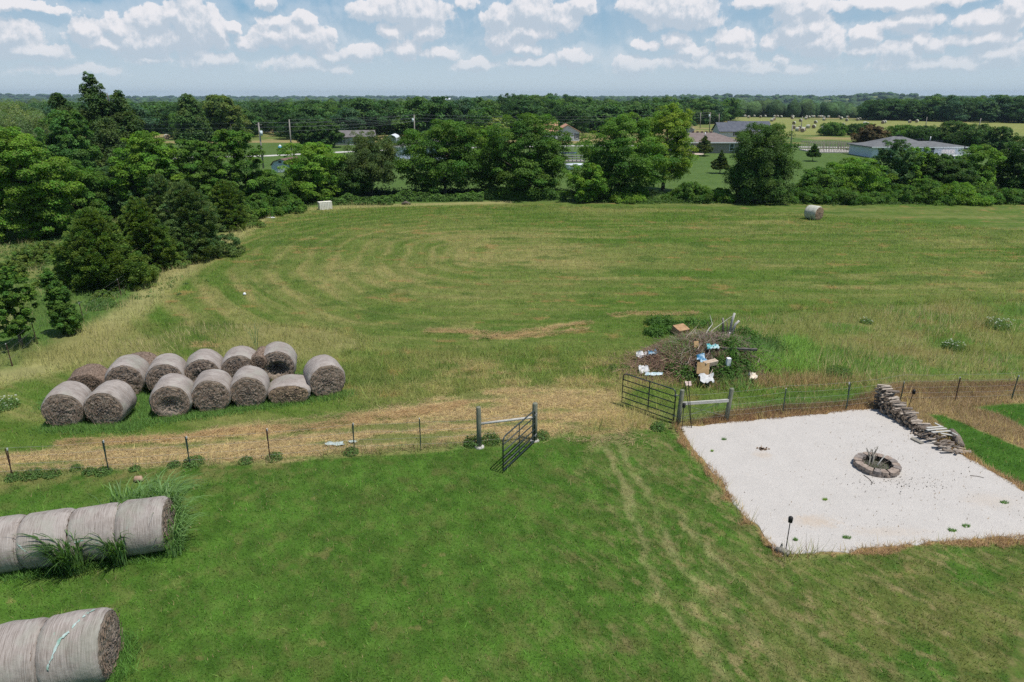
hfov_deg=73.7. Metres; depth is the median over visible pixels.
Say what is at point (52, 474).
weed clump
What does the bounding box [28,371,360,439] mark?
grass
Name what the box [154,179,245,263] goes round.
cedar tree
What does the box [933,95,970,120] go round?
woodland tree
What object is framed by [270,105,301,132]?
woodland tree
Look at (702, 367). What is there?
cardboard box
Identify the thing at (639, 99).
woodland tree
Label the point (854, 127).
shrub tree
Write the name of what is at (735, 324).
pole
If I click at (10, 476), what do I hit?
weed clump
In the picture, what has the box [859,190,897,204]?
shrub
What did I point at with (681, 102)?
woodland tree
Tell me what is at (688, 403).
garden hook
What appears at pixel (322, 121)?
power line
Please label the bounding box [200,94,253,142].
broadleaf tree
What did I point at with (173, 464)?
weed clump
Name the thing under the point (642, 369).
plastic bag
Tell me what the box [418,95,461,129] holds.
woodland tree
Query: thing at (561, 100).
woodland tree
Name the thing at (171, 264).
shrub
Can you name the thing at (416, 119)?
woodland tree
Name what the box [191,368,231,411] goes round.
hay bale
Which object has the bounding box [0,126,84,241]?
locust tree
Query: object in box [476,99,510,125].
woodland tree
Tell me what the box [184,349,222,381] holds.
hay bale
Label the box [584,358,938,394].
dry weeds
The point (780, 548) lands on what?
wood chunk
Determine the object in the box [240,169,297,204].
broadleaf tree
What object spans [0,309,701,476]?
cut hay
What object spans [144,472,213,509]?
reed clump
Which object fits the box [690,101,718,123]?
woodland tree
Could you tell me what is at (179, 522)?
reed clump
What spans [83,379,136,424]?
hay bale
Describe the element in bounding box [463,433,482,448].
weed clump
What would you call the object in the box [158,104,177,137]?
woodland tree
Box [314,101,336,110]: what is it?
woodland tree
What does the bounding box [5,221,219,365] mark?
wire fence
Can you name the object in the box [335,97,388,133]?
woodland tree
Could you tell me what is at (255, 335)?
reed clump
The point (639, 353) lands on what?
plastic bag
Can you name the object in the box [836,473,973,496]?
ash crumbs
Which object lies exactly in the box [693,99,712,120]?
woodland tree
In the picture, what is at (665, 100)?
woodland tree
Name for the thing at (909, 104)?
woodland tree
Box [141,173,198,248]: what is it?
cedar tree
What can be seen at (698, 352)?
dead brush
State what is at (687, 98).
woodland tree
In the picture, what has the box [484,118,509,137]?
willow tree
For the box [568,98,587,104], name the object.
woodland tree
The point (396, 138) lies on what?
carport
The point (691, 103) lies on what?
woodland tree
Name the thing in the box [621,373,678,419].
farm gate
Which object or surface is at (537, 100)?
woodland tree
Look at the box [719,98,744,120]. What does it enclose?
woodland tree
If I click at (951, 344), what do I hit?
weed clump
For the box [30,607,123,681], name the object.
hay bale
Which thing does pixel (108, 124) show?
poplar tree
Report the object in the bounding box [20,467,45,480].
weed clump
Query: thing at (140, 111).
woodland tree
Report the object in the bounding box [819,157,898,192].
bushy tree
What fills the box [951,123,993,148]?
shrub tree
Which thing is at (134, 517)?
hay bale
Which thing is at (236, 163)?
broadleaf tree
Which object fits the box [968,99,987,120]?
woodland tree
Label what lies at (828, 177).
bushy tree
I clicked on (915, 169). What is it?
bushy tree
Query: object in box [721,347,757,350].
wooden beam
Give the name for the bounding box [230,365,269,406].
hay bale
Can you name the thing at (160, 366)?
hay bale
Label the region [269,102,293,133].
woodland tree
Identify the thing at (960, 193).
shrub
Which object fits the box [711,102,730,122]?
woodland tree
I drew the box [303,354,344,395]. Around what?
hay bale
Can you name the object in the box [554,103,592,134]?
woodland tree
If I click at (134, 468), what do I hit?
weed clump
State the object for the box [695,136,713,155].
spruce tree
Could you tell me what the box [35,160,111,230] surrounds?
locust tree
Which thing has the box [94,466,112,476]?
weed clump
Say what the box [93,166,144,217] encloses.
broadleaf tree
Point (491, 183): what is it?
locust tree
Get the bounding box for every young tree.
[0,266,39,348]
[39,267,83,335]
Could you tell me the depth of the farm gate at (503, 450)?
22.78 m
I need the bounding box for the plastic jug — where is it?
[726,357,731,365]
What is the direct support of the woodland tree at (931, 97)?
on the ground at (1004, 217)
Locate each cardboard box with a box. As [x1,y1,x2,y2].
[696,362,709,374]
[703,358,717,366]
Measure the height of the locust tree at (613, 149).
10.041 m
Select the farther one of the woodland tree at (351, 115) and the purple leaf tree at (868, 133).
the woodland tree at (351, 115)
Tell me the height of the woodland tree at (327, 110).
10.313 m
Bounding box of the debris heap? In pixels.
[636,351,784,384]
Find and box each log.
[886,390,899,392]
[894,404,906,406]
[942,448,953,451]
[948,428,964,446]
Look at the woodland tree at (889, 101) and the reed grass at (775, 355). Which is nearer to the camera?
the reed grass at (775, 355)
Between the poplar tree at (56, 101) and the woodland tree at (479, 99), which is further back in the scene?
the woodland tree at (479, 99)
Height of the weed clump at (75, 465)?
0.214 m
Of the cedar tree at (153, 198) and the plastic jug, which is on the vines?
the plastic jug
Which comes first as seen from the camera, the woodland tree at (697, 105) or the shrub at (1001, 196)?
the shrub at (1001, 196)
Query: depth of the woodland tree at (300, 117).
195.90 m
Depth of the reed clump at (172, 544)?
18.08 m
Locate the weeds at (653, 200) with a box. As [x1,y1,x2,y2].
[301,196,1023,205]
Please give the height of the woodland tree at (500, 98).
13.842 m
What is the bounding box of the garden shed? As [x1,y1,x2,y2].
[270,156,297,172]
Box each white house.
[394,138,445,159]
[544,122,579,140]
[711,121,770,136]
[847,135,969,158]
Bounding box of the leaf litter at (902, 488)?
[750,414,1023,533]
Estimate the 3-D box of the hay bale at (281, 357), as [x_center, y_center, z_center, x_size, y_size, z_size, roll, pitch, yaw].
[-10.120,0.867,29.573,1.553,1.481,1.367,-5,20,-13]
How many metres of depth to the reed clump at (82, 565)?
17.34 m
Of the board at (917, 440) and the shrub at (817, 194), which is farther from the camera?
the shrub at (817, 194)
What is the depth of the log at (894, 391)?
26.15 m
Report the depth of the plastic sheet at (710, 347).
29.73 m
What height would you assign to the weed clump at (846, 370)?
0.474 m
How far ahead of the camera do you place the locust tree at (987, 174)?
82.90 m
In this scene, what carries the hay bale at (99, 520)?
on the ground at (1004, 217)
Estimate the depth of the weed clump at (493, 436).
24.03 m
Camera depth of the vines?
30.61 m
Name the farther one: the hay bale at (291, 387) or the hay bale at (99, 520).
the hay bale at (291, 387)
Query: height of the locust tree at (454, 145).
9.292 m
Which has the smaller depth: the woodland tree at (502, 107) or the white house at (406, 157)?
the white house at (406, 157)
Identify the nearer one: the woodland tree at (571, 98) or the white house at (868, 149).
the white house at (868, 149)
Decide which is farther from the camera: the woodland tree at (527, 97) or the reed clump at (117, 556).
the woodland tree at (527, 97)
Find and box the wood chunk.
[775,543,790,555]
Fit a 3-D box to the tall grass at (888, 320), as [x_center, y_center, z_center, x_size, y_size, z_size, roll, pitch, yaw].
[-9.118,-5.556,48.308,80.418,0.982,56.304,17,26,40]
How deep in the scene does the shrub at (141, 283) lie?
43.67 m
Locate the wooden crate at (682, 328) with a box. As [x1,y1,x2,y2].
[671,323,689,336]
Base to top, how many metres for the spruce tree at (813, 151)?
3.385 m
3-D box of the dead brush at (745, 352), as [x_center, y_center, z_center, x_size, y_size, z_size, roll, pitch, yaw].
[8.755,0.716,29.874,4.764,1.545,4.128,8,21,20]
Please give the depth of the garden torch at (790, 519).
17.98 m
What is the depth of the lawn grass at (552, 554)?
17.16 m
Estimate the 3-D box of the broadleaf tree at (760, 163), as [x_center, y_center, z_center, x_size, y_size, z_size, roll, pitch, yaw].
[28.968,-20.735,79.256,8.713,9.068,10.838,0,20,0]
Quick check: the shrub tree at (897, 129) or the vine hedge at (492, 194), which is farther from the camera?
the shrub tree at (897, 129)
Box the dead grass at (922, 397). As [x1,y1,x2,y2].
[672,376,1023,556]
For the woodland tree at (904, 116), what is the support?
on the ground at (1004, 217)
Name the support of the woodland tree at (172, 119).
on the ground at (1004, 217)
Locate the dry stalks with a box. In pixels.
[874,393,880,408]
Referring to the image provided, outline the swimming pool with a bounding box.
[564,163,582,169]
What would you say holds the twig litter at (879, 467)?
in the fire ring
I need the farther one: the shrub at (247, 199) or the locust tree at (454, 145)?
the locust tree at (454, 145)
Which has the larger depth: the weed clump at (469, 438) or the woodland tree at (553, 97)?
the woodland tree at (553, 97)
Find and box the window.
[729,144,733,150]
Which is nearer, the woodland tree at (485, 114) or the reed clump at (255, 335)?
the reed clump at (255, 335)
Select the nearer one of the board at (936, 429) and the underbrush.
the board at (936, 429)
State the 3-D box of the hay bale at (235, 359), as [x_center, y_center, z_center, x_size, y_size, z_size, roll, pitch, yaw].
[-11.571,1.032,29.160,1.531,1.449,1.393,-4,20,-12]
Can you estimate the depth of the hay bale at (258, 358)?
28.67 m
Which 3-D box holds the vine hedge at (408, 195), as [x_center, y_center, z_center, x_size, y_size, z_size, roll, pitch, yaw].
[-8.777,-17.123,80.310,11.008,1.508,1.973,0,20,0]
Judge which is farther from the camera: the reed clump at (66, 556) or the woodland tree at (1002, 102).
the woodland tree at (1002, 102)
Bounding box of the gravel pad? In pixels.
[680,409,1023,555]
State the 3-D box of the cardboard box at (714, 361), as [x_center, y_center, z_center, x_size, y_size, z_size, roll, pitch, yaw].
[8.448,0.939,29.105,0.700,0.240,0.255,-10,22,-27]
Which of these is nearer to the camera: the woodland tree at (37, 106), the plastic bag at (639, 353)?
the plastic bag at (639, 353)
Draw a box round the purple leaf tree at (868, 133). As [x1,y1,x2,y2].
[850,124,891,142]
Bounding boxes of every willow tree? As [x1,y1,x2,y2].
[0,98,52,158]
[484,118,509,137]
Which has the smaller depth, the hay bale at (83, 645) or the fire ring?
the hay bale at (83, 645)
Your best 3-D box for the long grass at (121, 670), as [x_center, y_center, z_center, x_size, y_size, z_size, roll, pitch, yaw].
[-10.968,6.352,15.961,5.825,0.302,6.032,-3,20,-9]
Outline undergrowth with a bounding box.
[0,222,210,308]
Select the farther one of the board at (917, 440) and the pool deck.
the pool deck
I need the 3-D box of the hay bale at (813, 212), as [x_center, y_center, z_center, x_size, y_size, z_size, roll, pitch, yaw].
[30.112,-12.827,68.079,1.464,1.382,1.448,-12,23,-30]
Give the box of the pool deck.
[564,155,584,163]
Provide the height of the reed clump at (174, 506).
1.314 m
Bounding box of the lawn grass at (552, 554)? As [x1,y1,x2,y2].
[0,426,1023,681]
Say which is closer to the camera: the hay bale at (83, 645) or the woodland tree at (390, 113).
the hay bale at (83, 645)
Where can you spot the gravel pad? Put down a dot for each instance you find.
(817, 450)
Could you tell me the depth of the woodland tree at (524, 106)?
215.26 m
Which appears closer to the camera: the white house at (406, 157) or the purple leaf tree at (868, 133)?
the white house at (406, 157)
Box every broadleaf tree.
[34,109,103,183]
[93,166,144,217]
[107,130,194,207]
[187,175,228,203]
[195,129,272,196]
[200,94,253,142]
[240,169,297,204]
[325,161,374,197]
[374,109,400,133]
[564,162,616,202]
[722,122,802,205]
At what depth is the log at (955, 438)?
23.88 m
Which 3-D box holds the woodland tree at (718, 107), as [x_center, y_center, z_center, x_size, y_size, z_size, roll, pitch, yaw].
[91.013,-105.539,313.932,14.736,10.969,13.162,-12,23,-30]
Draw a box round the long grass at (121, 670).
[0,538,199,681]
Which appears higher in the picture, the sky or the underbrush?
the sky
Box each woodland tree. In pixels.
[23,102,49,133]
[41,104,53,117]
[65,101,76,105]
[122,102,161,132]
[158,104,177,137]
[168,112,177,136]
[231,108,263,135]
[235,102,257,127]
[249,103,276,133]
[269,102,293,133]
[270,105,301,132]
[274,110,314,139]
[290,103,330,131]
[300,100,321,107]
[308,102,339,124]
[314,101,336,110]
[328,107,365,129]
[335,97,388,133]
[337,98,351,107]
[375,100,399,132]
[377,106,411,136]
[387,96,445,137]
[407,102,425,128]
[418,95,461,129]
[448,98,482,124]
[463,107,509,136]
[466,97,484,110]
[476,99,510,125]
[496,93,520,104]
[497,98,517,126]
[501,99,542,133]
[504,99,544,134]
[509,96,532,101]
[524,94,545,105]
[539,98,561,113]
[544,95,557,102]
[549,103,587,129]
[553,98,572,104]
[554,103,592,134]
[563,97,578,104]
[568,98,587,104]
[580,97,601,104]
[601,98,615,103]
[626,101,643,106]
[630,97,651,104]
[658,95,678,103]
[678,99,688,105]
[679,105,695,124]
[681,97,696,110]
[688,99,699,120]
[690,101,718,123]
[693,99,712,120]
[696,99,726,123]
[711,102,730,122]
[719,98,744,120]
[855,100,868,117]
[860,100,890,120]
[861,100,879,119]
[869,99,894,119]
[885,100,904,119]
[887,99,906,119]
[898,100,919,120]
[900,100,918,119]
[917,96,944,120]
[919,93,942,120]
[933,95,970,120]
[955,99,979,121]
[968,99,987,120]
[976,94,1016,121]
[985,95,1012,120]
[1000,96,1023,121]
[1009,96,1023,122]
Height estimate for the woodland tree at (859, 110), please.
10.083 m
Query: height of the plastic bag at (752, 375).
0.354 m
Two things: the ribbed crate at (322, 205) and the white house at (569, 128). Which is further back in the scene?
the white house at (569, 128)
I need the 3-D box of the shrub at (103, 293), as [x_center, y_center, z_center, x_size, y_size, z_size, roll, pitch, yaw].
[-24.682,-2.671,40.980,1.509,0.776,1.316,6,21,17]
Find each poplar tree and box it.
[47,92,81,135]
[78,71,150,170]
[171,93,214,147]
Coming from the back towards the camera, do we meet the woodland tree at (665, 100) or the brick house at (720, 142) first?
the woodland tree at (665, 100)
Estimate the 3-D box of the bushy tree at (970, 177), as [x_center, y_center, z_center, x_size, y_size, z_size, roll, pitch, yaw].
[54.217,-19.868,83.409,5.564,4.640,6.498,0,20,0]
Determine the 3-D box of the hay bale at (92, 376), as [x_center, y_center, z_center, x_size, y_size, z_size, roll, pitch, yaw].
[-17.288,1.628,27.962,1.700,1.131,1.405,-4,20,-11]
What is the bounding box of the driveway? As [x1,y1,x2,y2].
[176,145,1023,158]
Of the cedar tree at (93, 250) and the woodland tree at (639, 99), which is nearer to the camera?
the cedar tree at (93, 250)
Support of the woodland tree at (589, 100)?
on the ground at (1004, 217)
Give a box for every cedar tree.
[30,206,161,292]
[115,196,190,269]
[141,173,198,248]
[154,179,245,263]
[207,178,257,231]
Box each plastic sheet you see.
[699,372,713,382]
[707,343,719,349]
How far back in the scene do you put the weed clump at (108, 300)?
39.44 m
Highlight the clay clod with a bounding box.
[133,476,143,481]
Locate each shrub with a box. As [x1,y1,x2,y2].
[0,260,28,276]
[6,247,49,268]
[28,241,55,257]
[89,289,114,302]
[127,274,157,288]
[163,252,188,269]
[229,195,255,211]
[232,212,266,227]
[244,193,284,218]
[271,196,307,213]
[603,190,650,203]
[660,181,714,201]
[711,187,741,203]
[788,185,837,204]
[827,186,870,205]
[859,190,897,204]
[880,183,927,202]
[902,178,956,205]
[924,181,996,206]
[966,184,1019,204]
[997,188,1023,204]
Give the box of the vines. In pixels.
[643,312,767,385]
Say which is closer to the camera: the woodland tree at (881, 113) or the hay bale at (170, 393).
the hay bale at (170, 393)
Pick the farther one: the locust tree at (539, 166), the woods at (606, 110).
the woods at (606, 110)
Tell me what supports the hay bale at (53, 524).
on the ground at (1004, 217)
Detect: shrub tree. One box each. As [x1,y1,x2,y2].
[816,121,848,135]
[846,123,865,134]
[884,124,915,137]
[903,125,940,140]
[918,120,967,144]
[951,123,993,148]
[976,126,1018,151]
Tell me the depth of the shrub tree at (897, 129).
193.50 m
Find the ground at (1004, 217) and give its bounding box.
[0,95,1023,681]
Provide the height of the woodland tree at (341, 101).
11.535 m
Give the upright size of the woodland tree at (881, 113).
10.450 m
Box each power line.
[142,122,257,128]
[258,115,411,131]
[290,115,409,126]
[429,112,707,122]
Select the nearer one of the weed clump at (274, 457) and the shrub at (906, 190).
the weed clump at (274, 457)
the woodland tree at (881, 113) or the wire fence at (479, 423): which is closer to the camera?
the wire fence at (479, 423)
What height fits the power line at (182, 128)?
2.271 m
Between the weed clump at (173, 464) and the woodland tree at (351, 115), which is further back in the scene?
the woodland tree at (351, 115)
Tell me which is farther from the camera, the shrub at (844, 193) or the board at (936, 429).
the shrub at (844, 193)
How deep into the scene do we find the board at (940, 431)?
24.04 m
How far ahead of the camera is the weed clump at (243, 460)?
22.78 m
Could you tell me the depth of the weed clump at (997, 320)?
36.06 m
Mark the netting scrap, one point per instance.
(338, 443)
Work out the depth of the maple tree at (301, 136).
165.51 m
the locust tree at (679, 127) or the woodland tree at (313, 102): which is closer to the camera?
the locust tree at (679, 127)
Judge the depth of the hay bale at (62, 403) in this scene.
25.02 m
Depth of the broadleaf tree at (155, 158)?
66.27 m
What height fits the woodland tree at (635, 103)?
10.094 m
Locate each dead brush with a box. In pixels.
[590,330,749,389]
[664,333,768,395]
[676,325,731,388]
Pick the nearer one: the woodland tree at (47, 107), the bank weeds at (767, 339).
the bank weeds at (767, 339)
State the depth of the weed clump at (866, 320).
36.83 m
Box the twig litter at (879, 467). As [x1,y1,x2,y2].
[864,459,890,468]
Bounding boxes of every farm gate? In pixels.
[502,411,536,470]
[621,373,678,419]
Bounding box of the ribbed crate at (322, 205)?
[318,201,331,209]
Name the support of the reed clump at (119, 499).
on the ground at (1004, 217)
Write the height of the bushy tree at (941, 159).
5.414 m
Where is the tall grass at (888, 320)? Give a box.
[0,202,1023,562]
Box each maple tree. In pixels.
[291,122,314,145]
[308,119,344,147]
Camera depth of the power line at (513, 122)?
184.37 m
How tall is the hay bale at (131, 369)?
1.466 m
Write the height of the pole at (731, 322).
1.245 m
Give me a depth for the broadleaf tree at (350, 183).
79.98 m
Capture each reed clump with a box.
[8,529,94,576]
[62,530,135,566]
[65,553,96,575]
[88,484,159,504]
[99,470,165,507]
[105,480,168,500]
[133,464,190,498]
[140,468,212,500]
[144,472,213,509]
[150,476,211,523]
[151,520,201,556]
[166,499,208,541]
[244,319,265,349]
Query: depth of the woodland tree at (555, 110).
233.74 m
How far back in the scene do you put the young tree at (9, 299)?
32.34 m
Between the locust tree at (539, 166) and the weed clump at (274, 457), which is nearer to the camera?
the weed clump at (274, 457)
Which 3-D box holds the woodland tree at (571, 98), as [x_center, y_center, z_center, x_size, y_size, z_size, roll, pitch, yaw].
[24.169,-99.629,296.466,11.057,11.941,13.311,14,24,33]
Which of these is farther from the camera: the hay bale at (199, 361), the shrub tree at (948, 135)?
the shrub tree at (948, 135)
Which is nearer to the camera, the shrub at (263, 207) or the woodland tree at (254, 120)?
the shrub at (263, 207)
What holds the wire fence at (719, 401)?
on the ground at (1004, 217)
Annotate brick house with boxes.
[335,130,375,144]
[669,131,740,152]
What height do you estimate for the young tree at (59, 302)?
3.676 m
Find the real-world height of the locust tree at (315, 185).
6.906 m
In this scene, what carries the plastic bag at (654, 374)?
on the ground at (1004, 217)
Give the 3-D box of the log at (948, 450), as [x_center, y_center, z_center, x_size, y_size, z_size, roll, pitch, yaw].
[14.903,3.746,23.346,0.408,0.096,0.113,11,41,-9]
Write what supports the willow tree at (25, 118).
on the ground at (1004, 217)
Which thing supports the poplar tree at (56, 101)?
on the ground at (1004, 217)
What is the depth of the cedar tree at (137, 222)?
47.13 m
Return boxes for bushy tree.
[792,166,844,188]
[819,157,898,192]
[863,139,923,189]
[886,146,937,185]
[915,152,960,186]
[935,159,980,187]
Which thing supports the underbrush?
on the ground at (1004, 217)
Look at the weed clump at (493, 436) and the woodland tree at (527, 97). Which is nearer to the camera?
the weed clump at (493, 436)
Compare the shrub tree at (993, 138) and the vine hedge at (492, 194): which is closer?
the vine hedge at (492, 194)
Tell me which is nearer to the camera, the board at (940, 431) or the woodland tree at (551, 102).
the board at (940, 431)
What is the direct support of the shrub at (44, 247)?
on the ground at (1004, 217)
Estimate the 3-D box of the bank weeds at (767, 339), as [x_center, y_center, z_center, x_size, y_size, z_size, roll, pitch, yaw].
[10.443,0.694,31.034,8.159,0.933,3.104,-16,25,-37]
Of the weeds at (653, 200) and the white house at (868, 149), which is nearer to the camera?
the weeds at (653, 200)
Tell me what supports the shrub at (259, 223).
on the ground at (1004, 217)
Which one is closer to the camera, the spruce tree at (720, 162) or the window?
the spruce tree at (720, 162)
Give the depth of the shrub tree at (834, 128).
214.97 m
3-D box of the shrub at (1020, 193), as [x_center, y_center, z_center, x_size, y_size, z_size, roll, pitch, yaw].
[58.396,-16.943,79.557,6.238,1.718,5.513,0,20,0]
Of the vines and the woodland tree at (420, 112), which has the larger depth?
the woodland tree at (420, 112)
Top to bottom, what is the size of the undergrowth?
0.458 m
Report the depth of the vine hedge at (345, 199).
77.19 m
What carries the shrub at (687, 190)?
on the ground at (1004, 217)
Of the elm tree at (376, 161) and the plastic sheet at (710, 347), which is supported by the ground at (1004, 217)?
the elm tree at (376, 161)
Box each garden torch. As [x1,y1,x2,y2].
[675,403,685,431]
[785,516,792,548]
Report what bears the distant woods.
on the ground at (1004, 217)
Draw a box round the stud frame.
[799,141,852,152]
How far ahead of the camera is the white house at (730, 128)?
209.97 m
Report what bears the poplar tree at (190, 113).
on the ground at (1004, 217)
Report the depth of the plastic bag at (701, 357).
29.28 m
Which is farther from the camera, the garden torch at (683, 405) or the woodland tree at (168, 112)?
the woodland tree at (168, 112)
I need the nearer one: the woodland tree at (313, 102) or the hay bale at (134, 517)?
the hay bale at (134, 517)
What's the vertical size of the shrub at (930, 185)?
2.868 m
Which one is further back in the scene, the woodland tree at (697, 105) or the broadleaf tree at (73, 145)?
the woodland tree at (697, 105)
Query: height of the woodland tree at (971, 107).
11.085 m
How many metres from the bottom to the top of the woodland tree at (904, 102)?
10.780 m
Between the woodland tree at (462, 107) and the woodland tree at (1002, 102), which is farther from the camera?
the woodland tree at (1002, 102)
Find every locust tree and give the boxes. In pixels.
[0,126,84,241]
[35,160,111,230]
[159,139,221,205]
[276,142,347,201]
[391,118,494,193]
[465,125,505,189]
[479,112,573,198]
[573,112,681,198]
[636,102,698,191]
[953,144,1010,191]
[992,135,1023,189]
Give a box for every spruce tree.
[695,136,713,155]
[710,150,730,172]
[805,144,821,160]
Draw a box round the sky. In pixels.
[0,0,1023,96]
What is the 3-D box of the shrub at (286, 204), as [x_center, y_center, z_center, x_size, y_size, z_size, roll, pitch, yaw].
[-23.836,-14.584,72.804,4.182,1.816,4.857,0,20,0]
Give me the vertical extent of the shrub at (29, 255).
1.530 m
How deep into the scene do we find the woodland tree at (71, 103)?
268.04 m
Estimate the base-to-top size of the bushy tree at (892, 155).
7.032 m
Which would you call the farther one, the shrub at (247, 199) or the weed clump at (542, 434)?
the shrub at (247, 199)
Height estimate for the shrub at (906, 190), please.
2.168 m
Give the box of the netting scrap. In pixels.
[325,441,343,445]
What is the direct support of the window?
in the brick house at (720, 142)
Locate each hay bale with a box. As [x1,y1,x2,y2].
[0,514,25,573]
[0,617,48,681]
[12,508,77,568]
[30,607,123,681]
[40,381,91,426]
[64,502,121,561]
[67,363,107,391]
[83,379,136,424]
[104,354,149,394]
[111,496,175,556]
[132,351,156,364]
[145,353,185,390]
[149,373,193,417]
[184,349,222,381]
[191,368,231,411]
[221,346,255,377]
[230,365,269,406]
[250,346,266,367]
[261,341,296,380]
[267,373,310,403]
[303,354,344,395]
[804,205,823,219]
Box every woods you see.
[0,92,1017,105]
[0,100,1003,132]
[17,97,920,117]
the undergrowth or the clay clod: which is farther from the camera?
the undergrowth
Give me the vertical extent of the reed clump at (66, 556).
1.216 m
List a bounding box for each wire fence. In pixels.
[2,402,538,476]
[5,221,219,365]
[676,373,1019,424]
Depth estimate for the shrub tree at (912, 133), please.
178.68 m
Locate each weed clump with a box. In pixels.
[0,394,20,412]
[4,471,22,482]
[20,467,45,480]
[42,468,62,478]
[69,463,83,471]
[81,467,98,476]
[85,297,115,310]
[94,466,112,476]
[128,465,140,472]
[166,460,180,468]
[182,455,203,468]
[238,455,252,464]
[265,451,283,462]
[344,445,358,456]
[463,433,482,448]
[482,431,500,445]
[537,429,549,440]
[650,421,665,431]
[824,364,853,379]
[860,317,873,324]
[941,338,966,351]
[982,317,1012,330]
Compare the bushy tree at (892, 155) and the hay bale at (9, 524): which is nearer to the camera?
the hay bale at (9, 524)
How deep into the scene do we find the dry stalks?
26.63 m
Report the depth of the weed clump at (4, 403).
26.84 m
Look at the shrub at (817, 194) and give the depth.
78.14 m
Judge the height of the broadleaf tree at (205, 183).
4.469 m
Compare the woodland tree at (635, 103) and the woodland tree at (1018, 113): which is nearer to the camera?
the woodland tree at (635, 103)
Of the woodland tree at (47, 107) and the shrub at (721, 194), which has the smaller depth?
the shrub at (721, 194)
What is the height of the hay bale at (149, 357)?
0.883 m
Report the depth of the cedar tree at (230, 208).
62.27 m
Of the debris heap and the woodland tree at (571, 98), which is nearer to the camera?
the debris heap
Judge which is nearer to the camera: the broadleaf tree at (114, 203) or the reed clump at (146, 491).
the reed clump at (146, 491)
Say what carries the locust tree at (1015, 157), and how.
on the ground at (1004, 217)
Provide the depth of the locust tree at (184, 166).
68.90 m
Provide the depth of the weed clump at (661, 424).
25.00 m
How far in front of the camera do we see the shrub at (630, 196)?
79.03 m
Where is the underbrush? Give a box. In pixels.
[285,185,1023,196]
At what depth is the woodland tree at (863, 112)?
366.34 m
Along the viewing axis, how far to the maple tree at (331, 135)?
162.71 m
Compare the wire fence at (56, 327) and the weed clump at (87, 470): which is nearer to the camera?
the weed clump at (87, 470)
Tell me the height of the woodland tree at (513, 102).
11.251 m
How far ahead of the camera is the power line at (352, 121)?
158.58 m
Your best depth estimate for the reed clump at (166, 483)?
19.51 m
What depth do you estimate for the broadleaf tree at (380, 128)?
220.87 m
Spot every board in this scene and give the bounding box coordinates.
[910,437,923,443]
[926,428,946,430]
[931,430,950,432]
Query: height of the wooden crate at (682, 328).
0.497 m
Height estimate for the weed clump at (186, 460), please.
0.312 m
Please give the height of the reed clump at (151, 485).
1.383 m
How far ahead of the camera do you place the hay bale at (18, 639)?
13.48 m
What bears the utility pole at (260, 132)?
on the ground at (1004, 217)
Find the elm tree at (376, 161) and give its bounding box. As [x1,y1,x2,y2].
[342,130,400,196]
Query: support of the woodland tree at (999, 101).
on the ground at (1004, 217)
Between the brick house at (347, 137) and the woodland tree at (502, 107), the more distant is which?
the woodland tree at (502, 107)
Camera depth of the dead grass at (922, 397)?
26.47 m
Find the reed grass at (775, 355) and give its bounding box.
[643,329,832,390]
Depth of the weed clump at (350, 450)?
23.32 m
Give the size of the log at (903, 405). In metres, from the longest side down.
0.435 x 0.094 x 0.093 m
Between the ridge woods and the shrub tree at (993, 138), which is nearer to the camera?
the shrub tree at (993, 138)
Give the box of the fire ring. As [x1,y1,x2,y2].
[853,452,901,477]
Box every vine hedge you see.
[333,193,394,204]
[393,189,483,201]
[479,186,566,199]
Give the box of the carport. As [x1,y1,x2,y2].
[389,134,399,142]
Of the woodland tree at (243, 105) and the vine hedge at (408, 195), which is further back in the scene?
the woodland tree at (243, 105)
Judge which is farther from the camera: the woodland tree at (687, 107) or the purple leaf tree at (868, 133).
the woodland tree at (687, 107)
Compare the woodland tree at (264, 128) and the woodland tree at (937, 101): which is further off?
the woodland tree at (937, 101)
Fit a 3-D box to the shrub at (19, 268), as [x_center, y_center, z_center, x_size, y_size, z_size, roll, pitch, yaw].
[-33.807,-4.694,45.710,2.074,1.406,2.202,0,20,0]
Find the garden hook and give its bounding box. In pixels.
[684,374,691,427]
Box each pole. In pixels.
[255,123,263,167]
[728,313,735,332]
[731,320,739,335]
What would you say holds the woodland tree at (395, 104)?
on the ground at (1004, 217)
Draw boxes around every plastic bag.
[636,351,648,356]
[638,365,649,373]
[645,372,662,375]
[696,353,706,361]
[748,372,757,379]
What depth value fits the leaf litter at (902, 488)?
20.98 m
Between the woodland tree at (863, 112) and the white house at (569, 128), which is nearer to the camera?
the white house at (569, 128)
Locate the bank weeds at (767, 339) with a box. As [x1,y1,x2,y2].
[663,333,793,386]
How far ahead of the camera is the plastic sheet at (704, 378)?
28.58 m
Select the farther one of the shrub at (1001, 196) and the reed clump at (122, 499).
the shrub at (1001, 196)
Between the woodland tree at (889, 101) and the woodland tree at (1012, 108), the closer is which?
the woodland tree at (1012, 108)
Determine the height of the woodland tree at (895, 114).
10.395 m
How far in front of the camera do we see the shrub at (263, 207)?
69.15 m

